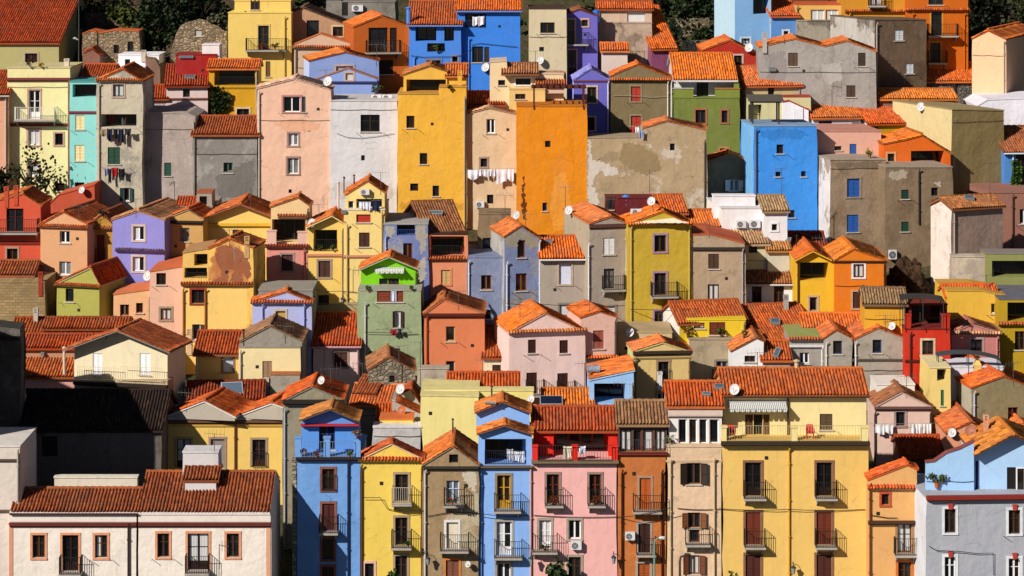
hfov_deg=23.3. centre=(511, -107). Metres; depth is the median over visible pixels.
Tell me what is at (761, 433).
terrace railing
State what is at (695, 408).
house
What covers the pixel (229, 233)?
antenna
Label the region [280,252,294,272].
window
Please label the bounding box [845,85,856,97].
window
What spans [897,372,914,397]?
antenna
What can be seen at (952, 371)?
satellite dish
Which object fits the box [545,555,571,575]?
tree
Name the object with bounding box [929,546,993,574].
cable
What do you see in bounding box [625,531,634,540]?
air conditioner
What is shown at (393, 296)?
curtain
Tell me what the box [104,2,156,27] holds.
shrub
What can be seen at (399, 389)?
satellite dish
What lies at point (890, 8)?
house
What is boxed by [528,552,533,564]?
wall lamp
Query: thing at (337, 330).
house
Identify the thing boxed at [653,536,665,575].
street lamp
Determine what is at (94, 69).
house
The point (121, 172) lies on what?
garment
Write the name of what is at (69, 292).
window
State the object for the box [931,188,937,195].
window
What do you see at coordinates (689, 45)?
stone wall
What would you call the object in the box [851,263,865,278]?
window
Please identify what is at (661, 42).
house
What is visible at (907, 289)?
rock outcrop
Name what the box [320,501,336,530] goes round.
balcony door
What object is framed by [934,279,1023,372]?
house
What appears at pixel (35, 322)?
house
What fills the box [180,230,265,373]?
house
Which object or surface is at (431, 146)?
house
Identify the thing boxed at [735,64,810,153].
house
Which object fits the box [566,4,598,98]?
house
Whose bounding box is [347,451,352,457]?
potted plant
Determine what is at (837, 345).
window
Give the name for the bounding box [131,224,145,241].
window
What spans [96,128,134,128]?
clothes line
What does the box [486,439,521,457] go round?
terrace door
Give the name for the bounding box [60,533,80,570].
balcony door
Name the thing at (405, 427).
house
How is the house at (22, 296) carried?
on the hillside
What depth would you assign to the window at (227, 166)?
194.41 m
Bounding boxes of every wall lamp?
[425,554,430,564]
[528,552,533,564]
[611,551,615,563]
[791,561,795,573]
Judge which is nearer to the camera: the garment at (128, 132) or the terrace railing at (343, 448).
the terrace railing at (343, 448)
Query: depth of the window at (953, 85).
209.95 m
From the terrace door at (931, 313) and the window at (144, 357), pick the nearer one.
the window at (144, 357)
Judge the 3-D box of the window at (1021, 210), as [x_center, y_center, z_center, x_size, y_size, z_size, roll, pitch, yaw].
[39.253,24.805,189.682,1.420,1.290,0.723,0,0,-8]
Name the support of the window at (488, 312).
in the house at (484, 273)
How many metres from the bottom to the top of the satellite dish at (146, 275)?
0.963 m
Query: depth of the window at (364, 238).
180.73 m
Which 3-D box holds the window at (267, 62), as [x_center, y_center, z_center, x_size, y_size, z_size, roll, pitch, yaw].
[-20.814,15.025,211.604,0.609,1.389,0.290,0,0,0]
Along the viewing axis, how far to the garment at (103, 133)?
192.69 m
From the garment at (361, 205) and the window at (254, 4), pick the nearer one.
the garment at (361, 205)
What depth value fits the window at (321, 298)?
176.93 m
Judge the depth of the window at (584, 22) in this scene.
208.68 m
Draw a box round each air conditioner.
[352,5,362,11]
[360,189,369,195]
[371,94,380,97]
[382,94,391,97]
[476,201,483,207]
[571,541,580,550]
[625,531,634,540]
[630,209,641,213]
[736,220,745,228]
[749,220,759,228]
[888,250,896,259]
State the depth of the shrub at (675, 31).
221.07 m
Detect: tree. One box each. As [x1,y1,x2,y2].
[0,142,66,193]
[0,169,16,193]
[387,568,399,575]
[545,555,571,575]
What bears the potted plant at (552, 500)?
on the house at (574, 486)
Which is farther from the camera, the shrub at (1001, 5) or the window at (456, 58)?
the shrub at (1001, 5)
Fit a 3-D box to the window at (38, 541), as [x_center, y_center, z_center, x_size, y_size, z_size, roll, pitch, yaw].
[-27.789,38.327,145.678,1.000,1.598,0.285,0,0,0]
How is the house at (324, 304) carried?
on the hillside
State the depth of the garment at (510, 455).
150.29 m
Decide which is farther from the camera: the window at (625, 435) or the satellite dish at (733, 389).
the satellite dish at (733, 389)
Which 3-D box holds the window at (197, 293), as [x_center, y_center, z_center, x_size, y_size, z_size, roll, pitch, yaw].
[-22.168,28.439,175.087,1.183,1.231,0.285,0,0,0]
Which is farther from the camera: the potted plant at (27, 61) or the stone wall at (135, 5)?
the stone wall at (135, 5)
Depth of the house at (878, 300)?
171.73 m
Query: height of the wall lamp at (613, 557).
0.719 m
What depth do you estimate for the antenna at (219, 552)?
145.59 m
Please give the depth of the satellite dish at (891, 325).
171.24 m
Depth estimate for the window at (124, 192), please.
193.23 m
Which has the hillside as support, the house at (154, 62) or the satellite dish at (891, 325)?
the house at (154, 62)
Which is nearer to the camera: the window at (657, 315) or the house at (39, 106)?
the window at (657, 315)
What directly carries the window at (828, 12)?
in the house at (813, 22)
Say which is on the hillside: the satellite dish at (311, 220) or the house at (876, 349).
the house at (876, 349)
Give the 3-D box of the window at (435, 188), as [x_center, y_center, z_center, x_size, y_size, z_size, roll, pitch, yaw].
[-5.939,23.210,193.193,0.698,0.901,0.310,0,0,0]
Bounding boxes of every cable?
[337,133,393,137]
[362,497,422,510]
[365,332,410,334]
[411,54,464,56]
[429,512,527,516]
[507,303,624,306]
[533,507,670,517]
[630,309,688,310]
[677,508,864,510]
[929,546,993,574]
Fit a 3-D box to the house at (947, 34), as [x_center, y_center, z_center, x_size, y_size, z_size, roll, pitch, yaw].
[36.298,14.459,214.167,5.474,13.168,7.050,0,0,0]
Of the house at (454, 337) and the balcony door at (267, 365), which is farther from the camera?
the house at (454, 337)
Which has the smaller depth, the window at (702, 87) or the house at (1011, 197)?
the house at (1011, 197)
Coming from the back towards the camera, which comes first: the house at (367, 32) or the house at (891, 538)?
the house at (367, 32)
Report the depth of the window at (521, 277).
179.76 m
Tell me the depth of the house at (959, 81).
209.87 m
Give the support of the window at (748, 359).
in the house at (747, 348)
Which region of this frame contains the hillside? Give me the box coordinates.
[55,0,1023,575]
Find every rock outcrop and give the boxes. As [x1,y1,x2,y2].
[886,255,930,293]
[890,283,910,292]
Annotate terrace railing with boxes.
[77,366,117,381]
[121,366,162,382]
[302,441,323,456]
[330,441,353,456]
[538,445,571,460]
[577,445,611,460]
[627,440,663,452]
[726,425,790,440]
[797,425,860,440]
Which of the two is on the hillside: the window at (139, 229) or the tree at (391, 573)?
the tree at (391, 573)
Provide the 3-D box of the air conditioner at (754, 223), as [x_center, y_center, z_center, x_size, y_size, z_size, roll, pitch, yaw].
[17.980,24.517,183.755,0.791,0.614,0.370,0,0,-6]
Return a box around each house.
[0,0,87,68]
[0,69,11,185]
[0,185,51,258]
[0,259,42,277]
[0,271,56,320]
[0,320,25,426]
[0,427,36,575]
[6,58,82,199]
[8,445,280,575]
[14,308,133,332]
[17,388,177,485]
[25,332,99,398]
[37,199,108,309]
[51,179,101,215]
[53,256,127,315]
[62,318,192,404]
[69,77,102,187]
[80,63,120,76]
[82,27,144,62]
[82,45,105,67]
[93,203,128,262]
[95,61,154,209]
[111,197,183,283]
[113,255,182,334]
[115,50,165,83]
[145,105,204,204]
[154,43,222,114]
[167,386,284,504]
[170,201,211,256]
[176,189,221,208]
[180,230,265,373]
[185,378,265,401]
[190,114,259,202]
[193,329,242,379]
[206,58,263,114]
[206,193,270,279]
[228,0,294,82]
[238,313,308,396]
[250,285,314,375]
[256,73,334,215]
[258,280,317,355]
[265,191,313,279]
[281,372,348,549]
[292,2,347,74]
[292,397,366,575]
[293,32,349,74]
[302,46,379,94]
[305,181,345,301]
[310,311,361,401]
[318,295,356,310]
[326,0,398,20]
[330,94,397,212]
[341,173,388,301]
[343,10,408,93]
[349,382,405,447]
[353,373,381,396]
[357,276,423,377]
[358,436,425,575]
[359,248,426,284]
[365,343,416,385]
[372,412,422,450]
[375,401,396,420]
[383,213,429,301]
[392,390,420,420]
[397,60,468,228]
[398,375,420,404]
[403,199,468,297]
[405,0,462,66]
[417,365,449,391]
[420,379,533,450]
[421,418,480,575]
[422,287,486,370]
[446,370,520,385]
[455,0,521,89]
[466,103,516,229]
[467,90,505,108]
[467,245,502,323]
[474,385,533,575]
[477,208,510,248]
[481,324,501,370]
[489,215,541,312]
[490,57,566,109]
[492,299,587,404]
[516,99,586,234]
[528,5,566,98]
[529,404,618,575]
[537,234,585,315]
[540,386,594,404]
[563,200,625,320]
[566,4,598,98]
[566,299,618,386]
[571,63,609,132]
[586,115,707,208]
[586,354,634,404]
[595,0,653,69]
[599,41,629,73]
[604,194,651,214]
[608,59,672,132]
[614,398,669,575]
[617,321,672,356]
[619,203,693,320]
[626,333,692,398]
[646,4,677,72]
[646,193,721,266]
[660,298,748,379]
[662,379,724,575]
[667,51,739,154]
[691,222,745,303]
[696,34,755,64]
[706,193,761,230]
[707,147,743,196]
[714,0,800,49]
[714,359,869,575]
[726,325,792,365]
[728,228,791,271]
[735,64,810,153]
[740,119,817,229]
[741,294,804,338]
[745,269,792,302]
[754,32,876,108]
[755,194,789,240]
[782,323,823,365]
[787,230,826,246]
[789,235,833,311]
[792,1,840,40]
[798,311,860,327]
[809,104,863,122]
[813,123,881,156]
[815,318,902,409]
[817,153,886,247]
[823,235,887,311]
[830,15,926,87]
[837,0,904,16]
[858,100,905,132]
[858,286,908,332]
[864,456,918,575]
[867,379,932,466]
[870,375,914,391]
[876,87,958,106]
[877,127,952,165]
[878,159,952,272]
[890,433,943,473]
[892,100,1004,194]
[901,299,950,390]
[905,0,969,69]
[915,414,1023,575]
[920,355,950,433]
[926,61,971,103]
[929,192,1006,294]
[932,400,982,450]
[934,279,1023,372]
[944,355,1003,401]
[949,249,1023,284]
[950,314,1001,360]
[950,354,1023,420]
[963,91,1023,124]
[969,183,1023,248]
[971,21,1023,93]
[999,125,1023,183]
[1009,413,1023,425]
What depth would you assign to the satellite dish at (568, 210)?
183.11 m
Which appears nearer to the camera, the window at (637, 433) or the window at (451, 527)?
the window at (451, 527)
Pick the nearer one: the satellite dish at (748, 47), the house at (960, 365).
the house at (960, 365)
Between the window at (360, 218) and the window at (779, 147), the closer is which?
the window at (360, 218)
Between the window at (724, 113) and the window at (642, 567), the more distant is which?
the window at (724, 113)
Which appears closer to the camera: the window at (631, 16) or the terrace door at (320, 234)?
the terrace door at (320, 234)
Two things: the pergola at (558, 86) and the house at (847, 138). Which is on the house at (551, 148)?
the pergola at (558, 86)
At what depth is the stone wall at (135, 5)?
232.50 m
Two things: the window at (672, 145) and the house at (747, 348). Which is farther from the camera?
the window at (672, 145)
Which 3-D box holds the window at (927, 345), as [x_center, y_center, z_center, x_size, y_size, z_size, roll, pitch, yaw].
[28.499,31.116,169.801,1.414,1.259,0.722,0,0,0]
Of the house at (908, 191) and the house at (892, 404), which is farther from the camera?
the house at (908, 191)
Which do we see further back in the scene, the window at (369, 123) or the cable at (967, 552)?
the window at (369, 123)
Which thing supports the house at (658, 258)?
on the hillside
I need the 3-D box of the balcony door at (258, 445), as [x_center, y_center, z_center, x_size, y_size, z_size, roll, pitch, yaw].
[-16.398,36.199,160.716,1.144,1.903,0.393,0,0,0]
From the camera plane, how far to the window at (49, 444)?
157.71 m
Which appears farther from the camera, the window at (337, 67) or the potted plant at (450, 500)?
the window at (337, 67)
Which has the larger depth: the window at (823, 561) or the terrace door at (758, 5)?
the terrace door at (758, 5)
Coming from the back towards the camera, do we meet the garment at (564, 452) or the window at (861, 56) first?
the window at (861, 56)
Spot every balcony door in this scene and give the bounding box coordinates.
[27,88,41,118]
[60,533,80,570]
[95,235,104,260]
[174,437,192,467]
[185,531,210,569]
[208,437,226,469]
[250,437,267,466]
[256,24,269,48]
[263,361,271,390]
[369,28,386,51]
[390,28,396,51]
[494,519,513,554]
[495,473,512,508]
[537,518,552,549]
[544,472,560,503]
[567,18,575,43]
[567,48,577,73]
[587,472,602,503]
[637,476,652,508]
[743,460,762,495]
[743,510,762,544]
[814,460,833,495]
[814,511,833,544]
[895,525,913,552]
[930,11,943,34]
[975,461,977,488]
[1016,154,1023,183]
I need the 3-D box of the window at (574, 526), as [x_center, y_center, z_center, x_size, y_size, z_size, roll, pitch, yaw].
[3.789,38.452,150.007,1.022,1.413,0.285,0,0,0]
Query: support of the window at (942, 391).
in the house at (935, 384)
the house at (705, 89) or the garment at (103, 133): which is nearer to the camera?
the garment at (103, 133)
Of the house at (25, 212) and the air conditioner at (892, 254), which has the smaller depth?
the house at (25, 212)
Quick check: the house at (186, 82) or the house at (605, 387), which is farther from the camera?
the house at (186, 82)
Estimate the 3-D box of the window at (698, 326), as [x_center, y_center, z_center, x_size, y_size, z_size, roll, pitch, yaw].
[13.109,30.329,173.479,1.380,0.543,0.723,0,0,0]
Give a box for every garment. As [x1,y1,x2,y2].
[100,129,105,136]
[107,129,112,140]
[108,169,110,183]
[109,115,113,124]
[111,168,117,176]
[113,129,117,138]
[118,129,123,142]
[118,169,124,177]
[124,129,130,135]
[359,202,363,209]
[365,202,370,210]
[372,201,379,211]
[390,329,396,334]
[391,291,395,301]
[468,170,476,179]
[473,17,477,25]
[478,16,483,25]
[478,169,482,176]
[483,169,487,176]
[492,169,495,177]
[497,169,506,183]
[507,169,513,181]
[507,449,512,460]
[513,451,523,462]
[563,446,571,458]
[578,446,585,453]
[630,126,634,132]
[639,130,642,138]
[875,424,883,434]
[885,424,892,433]
[910,424,914,433]
[916,423,920,433]
[921,424,925,432]
[926,423,930,433]
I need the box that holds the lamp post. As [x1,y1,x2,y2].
[73,0,79,61]
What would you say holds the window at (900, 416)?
in the house at (892, 404)
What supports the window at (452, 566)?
in the house at (451, 463)
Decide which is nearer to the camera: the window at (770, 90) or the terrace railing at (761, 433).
the terrace railing at (761, 433)
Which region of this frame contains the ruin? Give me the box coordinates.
[169,19,227,62]
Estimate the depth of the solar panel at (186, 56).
205.06 m
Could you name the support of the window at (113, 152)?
in the house at (126, 91)
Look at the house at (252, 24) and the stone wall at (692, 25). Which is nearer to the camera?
the house at (252, 24)
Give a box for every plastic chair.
[727,424,735,439]
[806,424,814,438]
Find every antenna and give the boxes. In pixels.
[181,387,195,411]
[205,428,224,450]
[219,540,224,568]
[221,225,237,245]
[242,183,259,208]
[356,358,368,383]
[379,168,385,194]
[565,182,573,207]
[575,359,588,396]
[649,170,657,196]
[757,346,767,372]
[774,167,784,194]
[874,238,883,256]
[876,309,894,331]
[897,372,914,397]
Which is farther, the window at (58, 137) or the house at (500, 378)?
the window at (58, 137)
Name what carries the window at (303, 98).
in the house at (293, 130)
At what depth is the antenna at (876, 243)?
178.12 m
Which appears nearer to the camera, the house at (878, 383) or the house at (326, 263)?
the house at (878, 383)
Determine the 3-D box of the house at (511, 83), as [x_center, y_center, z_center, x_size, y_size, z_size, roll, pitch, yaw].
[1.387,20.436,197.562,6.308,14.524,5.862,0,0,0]
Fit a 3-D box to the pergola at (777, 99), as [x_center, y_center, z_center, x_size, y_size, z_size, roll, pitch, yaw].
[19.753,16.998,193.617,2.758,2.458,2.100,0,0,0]
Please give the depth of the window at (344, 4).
217.73 m
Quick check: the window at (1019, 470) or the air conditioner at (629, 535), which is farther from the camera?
the air conditioner at (629, 535)
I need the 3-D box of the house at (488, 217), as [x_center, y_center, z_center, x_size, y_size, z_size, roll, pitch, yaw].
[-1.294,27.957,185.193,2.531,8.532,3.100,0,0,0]
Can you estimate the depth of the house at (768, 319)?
177.05 m
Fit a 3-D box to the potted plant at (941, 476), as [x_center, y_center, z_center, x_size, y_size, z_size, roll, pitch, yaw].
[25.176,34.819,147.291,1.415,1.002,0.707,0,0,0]
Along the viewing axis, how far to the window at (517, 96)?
195.13 m
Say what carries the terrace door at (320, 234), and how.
in the house at (326, 263)
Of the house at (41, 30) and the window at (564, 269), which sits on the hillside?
the house at (41, 30)
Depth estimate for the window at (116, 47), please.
216.51 m
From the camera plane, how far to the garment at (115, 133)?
192.70 m
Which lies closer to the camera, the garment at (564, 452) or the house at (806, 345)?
the garment at (564, 452)
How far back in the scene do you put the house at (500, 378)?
163.35 m
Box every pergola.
[531,83,585,108]
[746,94,783,123]
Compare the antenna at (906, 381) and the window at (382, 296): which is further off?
the window at (382, 296)
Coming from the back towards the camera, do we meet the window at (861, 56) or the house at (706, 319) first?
the window at (861, 56)
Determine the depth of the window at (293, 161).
194.36 m
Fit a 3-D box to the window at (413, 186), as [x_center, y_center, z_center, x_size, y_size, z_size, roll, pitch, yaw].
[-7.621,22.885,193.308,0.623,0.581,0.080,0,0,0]
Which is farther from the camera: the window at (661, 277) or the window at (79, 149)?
the window at (79, 149)
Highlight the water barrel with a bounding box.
[593,10,599,23]
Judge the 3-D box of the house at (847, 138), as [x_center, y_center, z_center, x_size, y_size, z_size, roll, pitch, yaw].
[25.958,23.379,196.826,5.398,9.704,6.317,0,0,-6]
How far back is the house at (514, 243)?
179.71 m
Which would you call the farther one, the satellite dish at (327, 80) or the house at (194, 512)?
the satellite dish at (327, 80)
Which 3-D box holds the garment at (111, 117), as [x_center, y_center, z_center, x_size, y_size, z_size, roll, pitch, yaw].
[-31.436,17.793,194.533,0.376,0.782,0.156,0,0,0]
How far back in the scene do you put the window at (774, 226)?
182.90 m
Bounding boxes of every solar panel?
[179,56,193,57]
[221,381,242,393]
[540,396,562,404]
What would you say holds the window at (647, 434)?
in the house at (640, 478)
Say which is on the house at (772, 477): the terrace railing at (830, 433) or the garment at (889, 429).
the terrace railing at (830, 433)
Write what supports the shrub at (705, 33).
on the hillside
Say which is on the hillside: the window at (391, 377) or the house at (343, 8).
the house at (343, 8)
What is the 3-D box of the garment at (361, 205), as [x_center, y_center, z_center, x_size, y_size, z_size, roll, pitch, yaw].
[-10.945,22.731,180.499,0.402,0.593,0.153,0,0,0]
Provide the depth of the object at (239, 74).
205.24 m
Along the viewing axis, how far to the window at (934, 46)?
211.75 m
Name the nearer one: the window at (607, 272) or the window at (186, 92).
the window at (607, 272)
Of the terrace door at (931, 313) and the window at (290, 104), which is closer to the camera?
the terrace door at (931, 313)
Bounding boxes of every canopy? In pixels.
[898,293,944,329]
[935,350,999,373]
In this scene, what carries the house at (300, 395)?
on the hillside
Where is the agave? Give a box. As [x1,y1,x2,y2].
[132,10,150,49]
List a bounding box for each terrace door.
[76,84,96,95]
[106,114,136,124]
[187,268,206,275]
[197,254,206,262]
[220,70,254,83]
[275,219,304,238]
[316,230,336,248]
[358,199,380,205]
[398,225,414,233]
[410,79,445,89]
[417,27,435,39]
[429,43,444,50]
[432,238,461,253]
[445,27,453,39]
[466,14,484,26]
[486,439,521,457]
[556,434,604,448]
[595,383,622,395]
[753,0,764,12]
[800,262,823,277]
[911,151,937,161]
[911,306,938,320]
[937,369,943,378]
[992,261,1023,273]
[1007,302,1023,317]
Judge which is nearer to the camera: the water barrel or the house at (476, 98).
the house at (476, 98)
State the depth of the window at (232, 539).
145.75 m
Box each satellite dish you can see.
[79,186,84,192]
[143,271,149,282]
[308,218,314,230]
[318,376,324,385]
[320,76,331,86]
[396,384,403,395]
[398,406,405,413]
[481,63,488,72]
[513,211,519,221]
[527,395,533,403]
[537,56,543,63]
[565,206,572,214]
[626,328,633,336]
[647,197,654,211]
[729,384,738,394]
[745,43,752,52]
[888,322,895,329]
[916,102,924,110]
[948,428,955,438]
[950,368,955,376]
[965,425,975,435]
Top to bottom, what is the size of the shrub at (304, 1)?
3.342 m
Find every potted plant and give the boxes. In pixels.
[25,58,33,66]
[96,209,104,215]
[300,448,309,455]
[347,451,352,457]
[351,429,361,438]
[371,84,382,93]
[402,540,411,546]
[446,497,457,504]
[455,238,463,248]
[540,544,549,550]
[548,498,557,504]
[664,435,675,443]
[681,325,692,337]
[716,328,726,337]
[741,330,748,338]
[865,148,873,157]
[924,472,946,487]
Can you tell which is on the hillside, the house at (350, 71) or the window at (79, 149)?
the house at (350, 71)
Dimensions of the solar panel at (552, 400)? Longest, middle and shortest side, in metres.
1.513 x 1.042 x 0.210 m
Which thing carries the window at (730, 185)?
in the house at (725, 170)
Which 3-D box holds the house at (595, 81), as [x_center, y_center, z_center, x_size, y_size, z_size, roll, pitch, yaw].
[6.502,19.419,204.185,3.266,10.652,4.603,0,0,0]
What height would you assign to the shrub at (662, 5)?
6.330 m
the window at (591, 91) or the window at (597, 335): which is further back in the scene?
the window at (591, 91)
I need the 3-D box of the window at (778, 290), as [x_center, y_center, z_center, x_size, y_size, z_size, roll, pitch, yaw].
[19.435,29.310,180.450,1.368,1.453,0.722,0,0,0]
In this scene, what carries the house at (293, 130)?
on the hillside
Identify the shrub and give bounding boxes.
[84,0,133,12]
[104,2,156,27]
[131,0,174,55]
[145,0,174,14]
[152,0,190,39]
[178,0,230,19]
[206,10,227,31]
[295,0,325,4]
[653,0,668,16]
[653,0,701,30]
[668,0,713,16]
[668,16,686,51]
[691,24,713,40]
[968,0,994,29]
[968,23,985,56]
[989,0,1020,13]
[1008,0,1023,23]
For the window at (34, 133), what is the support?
in the house at (39, 106)
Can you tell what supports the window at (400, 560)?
in the house at (391, 474)
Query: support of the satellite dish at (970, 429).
on the house at (973, 503)
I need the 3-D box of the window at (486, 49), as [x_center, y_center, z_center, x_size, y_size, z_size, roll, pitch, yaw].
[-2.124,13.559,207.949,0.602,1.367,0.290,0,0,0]
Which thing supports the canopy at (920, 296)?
on the house at (932, 337)
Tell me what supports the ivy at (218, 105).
attached to the house at (239, 80)
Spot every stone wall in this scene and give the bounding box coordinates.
[83,12,136,32]
[89,0,140,11]
[666,18,708,35]
[682,40,706,51]
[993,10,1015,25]
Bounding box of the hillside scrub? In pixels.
[123,0,1013,27]
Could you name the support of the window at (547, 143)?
in the house at (551, 148)
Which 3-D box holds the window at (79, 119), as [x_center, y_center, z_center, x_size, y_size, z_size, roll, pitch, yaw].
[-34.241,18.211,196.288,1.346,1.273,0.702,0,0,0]
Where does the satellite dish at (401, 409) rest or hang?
on the house at (405, 427)
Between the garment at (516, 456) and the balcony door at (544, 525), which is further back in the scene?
the garment at (516, 456)
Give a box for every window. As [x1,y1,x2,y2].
[5,247,18,258]
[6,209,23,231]
[23,52,38,61]
[26,128,40,146]
[26,161,39,177]
[30,533,46,559]
[42,436,57,455]
[53,132,64,146]
[53,181,65,191]
[57,261,70,275]
[58,231,70,243]
[64,289,74,302]
[69,145,87,162]
[74,115,85,130]
[75,182,83,186]
[89,533,111,560]
[91,353,103,376]
[106,147,120,164]
[111,82,125,97]
[114,45,118,52]
[120,188,132,201]
[120,305,128,314]
[128,42,132,51]
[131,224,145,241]
[131,255,145,272]
[134,303,143,313]
[138,353,151,376]
[151,273,169,286]
[151,531,173,560]
[158,306,172,321]
[163,163,171,176]
[178,228,190,242]
[182,89,190,97]
[189,288,204,304]
[192,324,203,340]
[193,30,202,36]
[200,196,207,205]
[218,357,237,373]
[222,163,233,173]
[224,531,240,559]
[235,107,250,114]
[251,0,258,9]
[264,61,271,77]
[274,309,286,318]
[279,95,303,113]
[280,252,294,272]
[286,156,299,174]
[287,132,299,146]
[300,97,306,112]
[307,20,318,35]
[316,259,331,278]
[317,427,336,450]
[318,295,328,304]
[320,466,336,491]
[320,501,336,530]
[320,536,335,561]
[320,564,335,575]
[331,25,343,37]
[332,350,348,368]
[334,64,354,71]
[342,2,346,14]
[344,71,354,80]
[348,201,353,207]
[355,214,371,223]
[357,233,373,248]
[359,115,380,132]
[362,561,375,575]
[376,291,407,303]
[379,60,393,74]
[379,278,387,283]
[388,278,398,283]
[389,375,394,381]
[393,311,402,328]
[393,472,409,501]
[393,515,409,545]
[393,553,408,575]
[402,116,415,129]
[403,243,411,257]
[410,183,417,190]
[418,153,427,164]
[425,59,441,63]
[431,186,439,196]
[439,268,451,285]
[440,326,459,343]
[444,520,459,548]
[444,558,460,575]
[445,481,460,503]
[446,361,454,370]
[449,454,457,461]
[451,55,458,61]
[471,46,482,62]
[479,157,488,167]
[480,275,492,290]
[482,119,495,134]
[483,47,489,62]
[483,238,490,247]
[485,310,492,319]
[487,195,492,203]
[492,365,500,370]
[495,561,512,575]
[497,80,509,86]
[514,77,531,85]
[514,94,526,99]
[514,273,528,291]
[516,240,526,258]
[524,339,540,355]
[526,372,536,392]
[536,22,555,34]
[541,203,548,211]
[545,141,549,146]
[549,562,563,570]
[557,262,572,285]
[557,373,567,386]
[558,302,573,315]
[558,340,569,354]
[566,518,582,540]
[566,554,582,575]
[580,18,588,27]
[585,85,597,103]
[587,116,598,131]
[592,330,604,350]
[602,238,615,255]
[604,268,613,288]
[605,304,620,318]
[606,197,614,210]
[620,430,630,449]
[627,12,644,21]
[627,85,644,102]
[629,114,642,126]
[634,430,640,449]
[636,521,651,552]
[636,561,651,575]
[643,430,652,449]
[652,233,667,253]
[652,271,667,294]
[652,309,663,320]
[655,391,664,398]
[655,430,664,449]
[656,359,670,389]
[670,143,674,149]
[678,419,686,442]
[680,463,707,485]
[682,513,705,529]
[683,555,704,575]
[687,530,700,542]
[689,419,696,442]
[693,325,709,330]
[694,108,706,124]
[697,82,707,95]
[699,419,706,442]
[707,254,719,269]
[708,284,718,298]
[708,322,726,335]
[709,419,718,442]
[714,359,727,378]
[720,109,728,123]
[725,180,742,192]
[733,54,743,64]
[740,37,751,44]
[743,356,756,362]
[743,552,762,575]
[745,414,752,433]
[749,246,756,252]
[751,286,762,302]
[754,414,761,433]
[763,414,768,433]
[768,88,773,93]
[770,222,778,231]
[774,286,783,301]
[775,144,784,154]
[782,29,789,34]
[787,53,798,66]
[787,210,795,218]
[794,108,802,118]
[799,353,810,364]
[808,295,818,311]
[811,10,823,19]
[814,552,833,575]
[815,414,832,432]
[826,10,837,19]
[832,341,843,354]
[834,146,842,150]
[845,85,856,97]
[845,176,861,198]
[846,215,859,232]
[850,144,855,153]
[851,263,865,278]
[851,290,859,309]
[854,53,869,67]
[870,0,881,4]
[871,340,882,353]
[879,492,891,506]
[886,152,895,160]
[893,30,902,41]
[894,410,906,427]
[896,560,912,575]
[899,190,913,200]
[900,222,909,232]
[905,63,918,74]
[918,338,934,356]
[927,0,944,5]
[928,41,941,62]
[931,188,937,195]
[939,390,945,406]
[942,503,957,534]
[942,551,957,575]
[951,83,956,94]
[969,337,984,351]
[987,303,994,315]
[1004,504,1022,536]
[1006,553,1022,575]
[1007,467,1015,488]
[1008,407,1016,419]
[1014,331,1023,350]
[1016,467,1023,489]
[1018,209,1023,224]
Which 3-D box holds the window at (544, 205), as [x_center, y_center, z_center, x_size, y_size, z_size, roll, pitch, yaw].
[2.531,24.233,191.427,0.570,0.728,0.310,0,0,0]
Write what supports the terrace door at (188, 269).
in the house at (221, 283)
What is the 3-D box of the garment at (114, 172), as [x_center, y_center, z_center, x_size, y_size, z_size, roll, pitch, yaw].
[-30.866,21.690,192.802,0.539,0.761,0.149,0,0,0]
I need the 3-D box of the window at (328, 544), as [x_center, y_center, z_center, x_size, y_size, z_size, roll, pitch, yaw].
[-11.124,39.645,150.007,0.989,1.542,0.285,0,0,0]
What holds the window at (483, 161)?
in the house at (491, 137)
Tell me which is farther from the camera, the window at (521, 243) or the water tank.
the window at (521, 243)
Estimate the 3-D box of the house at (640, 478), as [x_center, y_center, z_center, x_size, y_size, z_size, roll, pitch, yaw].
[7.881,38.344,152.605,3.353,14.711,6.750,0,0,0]
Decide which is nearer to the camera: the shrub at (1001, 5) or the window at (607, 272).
the window at (607, 272)
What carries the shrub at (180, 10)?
on the hillside
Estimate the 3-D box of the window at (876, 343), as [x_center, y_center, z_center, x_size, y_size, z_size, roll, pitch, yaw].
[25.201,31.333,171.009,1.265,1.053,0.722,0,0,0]
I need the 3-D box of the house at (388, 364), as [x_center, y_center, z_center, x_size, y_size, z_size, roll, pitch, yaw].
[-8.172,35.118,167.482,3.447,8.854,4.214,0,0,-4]
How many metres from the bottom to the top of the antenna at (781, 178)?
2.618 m
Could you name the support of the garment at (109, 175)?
hanging from the clothes line
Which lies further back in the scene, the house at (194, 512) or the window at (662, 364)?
the window at (662, 364)
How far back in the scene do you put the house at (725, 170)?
195.64 m
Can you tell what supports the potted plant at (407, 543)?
on the house at (391, 474)
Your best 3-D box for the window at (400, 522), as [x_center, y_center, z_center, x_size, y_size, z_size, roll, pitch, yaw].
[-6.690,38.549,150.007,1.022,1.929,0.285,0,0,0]
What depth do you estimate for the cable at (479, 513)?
149.50 m
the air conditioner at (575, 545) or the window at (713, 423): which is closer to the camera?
the air conditioner at (575, 545)
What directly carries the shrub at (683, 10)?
on the hillside
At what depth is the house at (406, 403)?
161.77 m
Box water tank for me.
[587,365,600,374]
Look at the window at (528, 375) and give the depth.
169.57 m
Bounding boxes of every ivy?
[208,82,231,114]
[1009,156,1022,184]
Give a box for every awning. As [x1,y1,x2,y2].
[375,267,403,273]
[728,401,787,411]
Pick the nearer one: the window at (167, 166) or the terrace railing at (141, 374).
the terrace railing at (141, 374)

